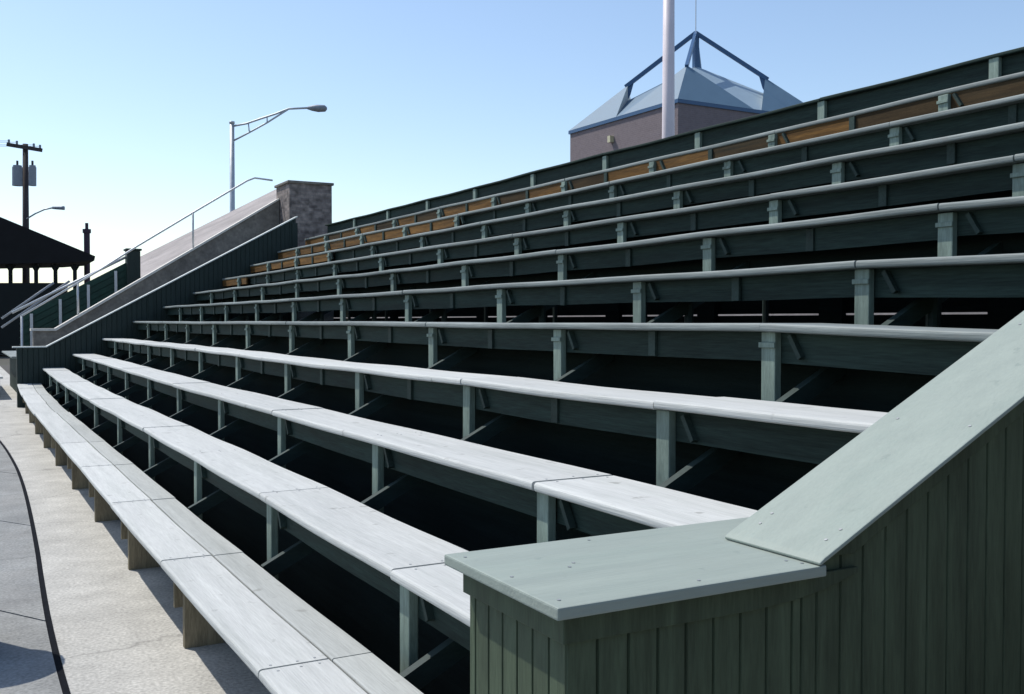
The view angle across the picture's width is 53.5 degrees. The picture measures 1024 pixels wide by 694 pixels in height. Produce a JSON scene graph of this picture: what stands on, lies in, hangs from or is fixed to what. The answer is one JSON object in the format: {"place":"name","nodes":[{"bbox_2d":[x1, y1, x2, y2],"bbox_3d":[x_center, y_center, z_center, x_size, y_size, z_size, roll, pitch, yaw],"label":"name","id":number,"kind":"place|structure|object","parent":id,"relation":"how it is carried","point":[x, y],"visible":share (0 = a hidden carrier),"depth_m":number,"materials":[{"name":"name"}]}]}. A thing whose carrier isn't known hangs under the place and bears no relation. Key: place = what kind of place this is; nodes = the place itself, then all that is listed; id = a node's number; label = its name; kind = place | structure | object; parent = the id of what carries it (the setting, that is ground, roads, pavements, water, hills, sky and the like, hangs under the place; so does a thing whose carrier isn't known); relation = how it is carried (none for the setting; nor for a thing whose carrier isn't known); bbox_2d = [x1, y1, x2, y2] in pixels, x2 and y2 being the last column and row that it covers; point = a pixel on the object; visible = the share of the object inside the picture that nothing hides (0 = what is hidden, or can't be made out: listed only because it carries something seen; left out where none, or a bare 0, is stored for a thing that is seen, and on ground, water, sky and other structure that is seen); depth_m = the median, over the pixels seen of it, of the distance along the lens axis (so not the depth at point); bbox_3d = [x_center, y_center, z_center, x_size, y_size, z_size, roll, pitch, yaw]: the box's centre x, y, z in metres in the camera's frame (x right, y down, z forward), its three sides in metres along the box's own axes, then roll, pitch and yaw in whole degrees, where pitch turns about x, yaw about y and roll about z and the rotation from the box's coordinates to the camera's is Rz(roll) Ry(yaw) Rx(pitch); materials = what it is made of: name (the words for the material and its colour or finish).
{"place":"outdoors","nodes":[
{"label":"outdoors","id":0,"kind":"place"},
{"bbox_2d":[0,355,9,374],"bbox_3d":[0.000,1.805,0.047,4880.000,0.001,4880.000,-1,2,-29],"label":"ground","id":1,"kind":"structure","parent":0,"point":[5,362],"depth_m":43.94,"materials":[{"name":"grey concrete"}]},
{"bbox_2d":[6,139,64,282],"bbox_3d":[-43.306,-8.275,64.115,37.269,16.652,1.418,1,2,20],"label":"utility pole","id":2,"kind":"object","parent":1,"relation":"on","point":[24,177],"visible":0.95,"depth_m":58.16,"materials":[{"name":"grey paint"}]},
{"bbox_2d":[0,217,94,354],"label":"covered grandstand","id":3,"kind":"object","parent":1,"relation":"on","point":[22,246],"visible":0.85,"depth_m":51.15,"materials":[{"name":"grey paint"}]},
{"bbox_2d":[82,223,90,283],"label":"vent pipe","id":4,"kind":"object","parent":1,"relation":"on","point":[86,231],"visible":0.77,"depth_m":55.88,"materials":[{"name":"metal"}]},
{"bbox_2d":[123,248,141,285],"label":"stub pier","id":5,"kind":"structure","parent":1,"relation":"on","point":[133,267],"depth_m":24.27,"materials":[{"name":"green paint"}]},
{"bbox_2d":[140,189,275,276],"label":"concrete deck","id":6,"kind":"structure","parent":1,"relation":"on","point":[152,260],"depth_m":29.40,"materials":[{"name":"concrete"}]},
{"bbox_2d":[11,256,125,345],"bbox_3d":[-10.191,-0.614,23.823,2.796,3.412,0.092,-1,2,-29],"label":"railing","id":7,"kind":"object","parent":6,"relation":"attached to","point":[57,311],"visible":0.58,"depth_m":23.74,"materials":[{"name":"metal"}]},
{"bbox_2d":[229,105,326,211],"bbox_3d":[-8.686,-4.121,37.680,3.655,9.709,0.428,0,1,-2],"label":"street lamp","id":8,"kind":"object","parent":1,"relation":"on","point":[319,108],"visible":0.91,"depth_m":37.59,"materials":[{"name":"metal"}]},
{"bbox_2d":[346,312,986,317],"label":"boundary wall","id":9,"kind":"structure","parent":1,"relation":"on","point":[720,315],"depth_m":26.74,"materials":[{"name":"concrete"}]},
{"bbox_2d":[662,0,674,138],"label":"white pole","id":10,"kind":"object","parent":1,"relation":"on","point":[668,99],"depth_m":16.28,"materials":[{"name":"metal"}]},
{"bbox_2d":[334,297,1023,328],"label":"back wall","id":11,"kind":"structure","parent":1,"relation":"on","point":[1001,312],"depth_m":10.81,"materials":[{"name":"black wood"}]},
{"bbox_2d":[325,47,1023,232],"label":"back rail","id":12,"kind":"object","parent":11,"relation":"attached to","point":[1004,63],"visible":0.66,"depth_m":10.98,"materials":[{"name":"green paint"}]},
{"bbox_2d":[568,0,802,161],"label":"tower building","id":13,"kind":"structure","parent":1,"relation":"on","point":[621,119],"depth_m":39.23,"materials":[{"name":"blue grey metal"},{"name":"blue steel paint"},{"name":"mauve brown stucco"}]},
{"bbox_2d":[0,444,62,693],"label":"paving","id":14,"kind":"structure","parent":0,"point":[27,664],"depth_m":6.08,"materials":[{"name":"grey concrete"}]},
{"bbox_2d":[0,441,70,693],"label":"tar bed","id":15,"kind":"object","parent":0,"point":[57,660],"depth_m":6.25,"materials":[{"name":"black asphalt"}]},
{"bbox_2d":[0,366,270,693],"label":"walkway","id":16,"kind":"structure","parent":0,"point":[117,623],"depth_m":6.11,"materials":[{"name":"concrete"}]},
{"bbox_2d":[2,351,16,392],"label":"wall","id":17,"kind":"structure","parent":16,"relation":"on","point":[13,371],"depth_m":25.18,"materials":[{"name":"grey paint"}]},
{"bbox_2d":[17,383,422,693],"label":"bleacher bench","id":18,"kind":"object","parent":16,"relation":"on","point":[275,635],"visible":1,"depth_m":5.05,"materials":[{"name":"paint"}]},
{"bbox_2d":[0,0,1023,291],"label":"sky","id":19,"kind":"structure","parent":0,"point":[129,105],"materials":[{"name":"blue"}]},
{"label":"soil","id":20,"kind":"structure","parent":0,"visible":0},
{"bbox_2d":[12,216,297,407],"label":"panelled end wall","id":21,"kind":"structure","parent":20,"relation":"on","point":[32,362],"depth_m":21.12,"materials":[{"name":"green paint"}]},
{"bbox_2d":[30,198,279,345],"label":"stone parapet","id":22,"kind":"structure","parent":20,"relation":"on","point":[263,219],"depth_m":23.13,"materials":[{"name":"grey stone"}]},
{"bbox_2d":[20,177,272,345],"bbox_3d":[-8.118,-1.445,23.013,5.473,5.115,0.046,-1,2,-29],"label":"handrail","id":23,"kind":"object","parent":22,"relation":"on","point":[122,255],"visible":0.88,"depth_m":22.75,"materials":[{"name":"metal"}]},
{"bbox_2d":[45,300,318,391],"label":"sloping beam","id":24,"kind":"structure","parent":20,"relation":"on","point":[121,353],"depth_m":19.34,"materials":[{"name":"paint"}]},
{"bbox_2d":[52,298,350,399],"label":"sloping beam","id":25,"kind":"structure","parent":20,"relation":"on","point":[135,357],"depth_m":17.71,"materials":[{"name":"paint"}]},
{"bbox_2d":[61,278,387,409],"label":"sloping beam","id":26,"kind":"structure","parent":20,"relation":"on","point":[69,404],"depth_m":16.02,"materials":[{"name":"paint"}]},
{"bbox_2d":[75,293,432,419],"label":"sloping beam","id":27,"kind":"structure","parent":20,"relation":"on","point":[171,369],"depth_m":14.33,"materials":[{"name":"paint"}]},
{"bbox_2d":[43,368,469,693],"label":"bleacher bench","id":28,"kind":"object","parent":20,"relation":"on","point":[387,590],"visible":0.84,"depth_m":5.38,"materials":[{"name":"paint"}]},
{"bbox_2d":[91,268,487,433],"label":"sloping beam","id":29,"kind":"structure","parent":20,"relation":"on","point":[198,376],"depth_m":12.69,"materials":[{"name":"paint"}]},
{"bbox_2d":[274,180,333,246],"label":"brick pier","id":30,"kind":"structure","parent":20,"relation":"on","point":[308,204],"depth_m":23.81,"materials":[{"name":"brick"}]},
{"bbox_2d":[297,310,333,320],"bbox_3d":[-7.062,-0.384,22.432,6.039,3.024,1.354,-1,2,-29],"label":"stair","id":31,"kind":"object","parent":20,"relation":"on","point":[328,316],"depth_m":23.06,"materials":[{"name":"concrete"}]},
{"bbox_2d":[113,286,557,452],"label":"sloping beam","id":32,"kind":"structure","parent":20,"relation":"on","point":[193,408],"depth_m":11.01,"materials":[{"name":"paint"}]},
{"bbox_2d":[143,280,647,477],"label":"sloping beam","id":33,"kind":"structure","parent":20,"relation":"on","point":[230,428],"depth_m":9.33,"materials":[{"name":"paint"}]},
{"bbox_2d":[188,238,768,515],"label":"sloping beam","id":34,"kind":"structure","parent":20,"relation":"on","point":[206,503],"depth_m":7.68,"materials":[{"name":"paint"}]},
{"bbox_2d":[261,261,941,576],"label":"sloping beam","id":35,"kind":"structure","parent":20,"relation":"on","point":[300,549],"depth_m":5.98,"materials":[{"name":"paint"}]},
{"bbox_2d":[399,242,1001,689],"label":"sloping beam","id":36,"kind":"structure","parent":20,"relation":"on","point":[433,664],"depth_m":4.38,"materials":[{"name":"paint"}]},
{"bbox_2d":[72,353,756,550],"bbox_3d":[-3.801,0.743,11.628,0.478,0.783,20.287,-1,2,-29],"label":"bleacher bench","id":37,"kind":"object","parent":36,"relation":"on","point":[467,496],"visible":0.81,"depth_m":5.56,"materials":[{"name":"paint"}]},
{"bbox_2d":[102,338,886,510],"bbox_3d":[-3.284,0.423,11.905,0.429,0.794,20.287,-1,2,-29],"label":"bleacher bench","id":38,"kind":"object","parent":36,"relation":"on","point":[654,438],"visible":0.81,"depth_m":5.33,"materials":[{"name":"paint"}]},
{"bbox_2d":[133,321,998,412],"bbox_3d":[-2.761,0.096,12.186,0.416,0.811,20.287,-1,2,-29],"label":"bleacher bench","id":39,"kind":"object","parent":36,"relation":"on","point":[888,368],"visible":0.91,"depth_m":5.68,"materials":[{"name":"grey paint"}]},
{"bbox_2d":[163,253,1023,324],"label":"bleacher bench","id":40,"kind":"object","parent":36,"relation":"on","point":[864,283],"visible":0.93,"depth_m":5.94,"materials":[{"name":"grey paint"}]},
{"bbox_2d":[193,196,1023,303],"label":"bleacher bench","id":41,"kind":"object","parent":36,"relation":"on","point":[968,228],"visible":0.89,"depth_m":6.80,"materials":[{"name":"grey paint"}]},
{"bbox_2d":[222,153,1023,286],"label":"bleacher bench","id":42,"kind":"object","parent":36,"relation":"on","point":[1001,177],"visible":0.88,"depth_m":7.72,"materials":[{"name":"green paint"}]},
{"bbox_2d":[250,122,1023,272],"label":"bleacher bench","id":43,"kind":"object","parent":36,"relation":"on","point":[991,143],"visible":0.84,"depth_m":8.55,"materials":[{"name":"green paint"}]},
{"bbox_2d":[277,94,1023,258],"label":"bleacher bench","id":44,"kind":"object","parent":36,"relation":"on","point":[984,115],"visible":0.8,"depth_m":9.28,"materials":[{"name":"green paint"}]},
{"bbox_2d":[305,71,1023,245],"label":"bleacher bench","id":45,"kind":"object","parent":36,"relation":"on","point":[1010,85],"visible":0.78,"depth_m":10.03,"materials":[{"name":"green paint"}]},
{"bbox_2d":[444,311,1023,693],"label":"panelled end wall","id":46,"kind":"structure","parent":20,"relation":"on","point":[884,554],"depth_m":2.10,"materials":[{"name":"green paint"}]}
]}

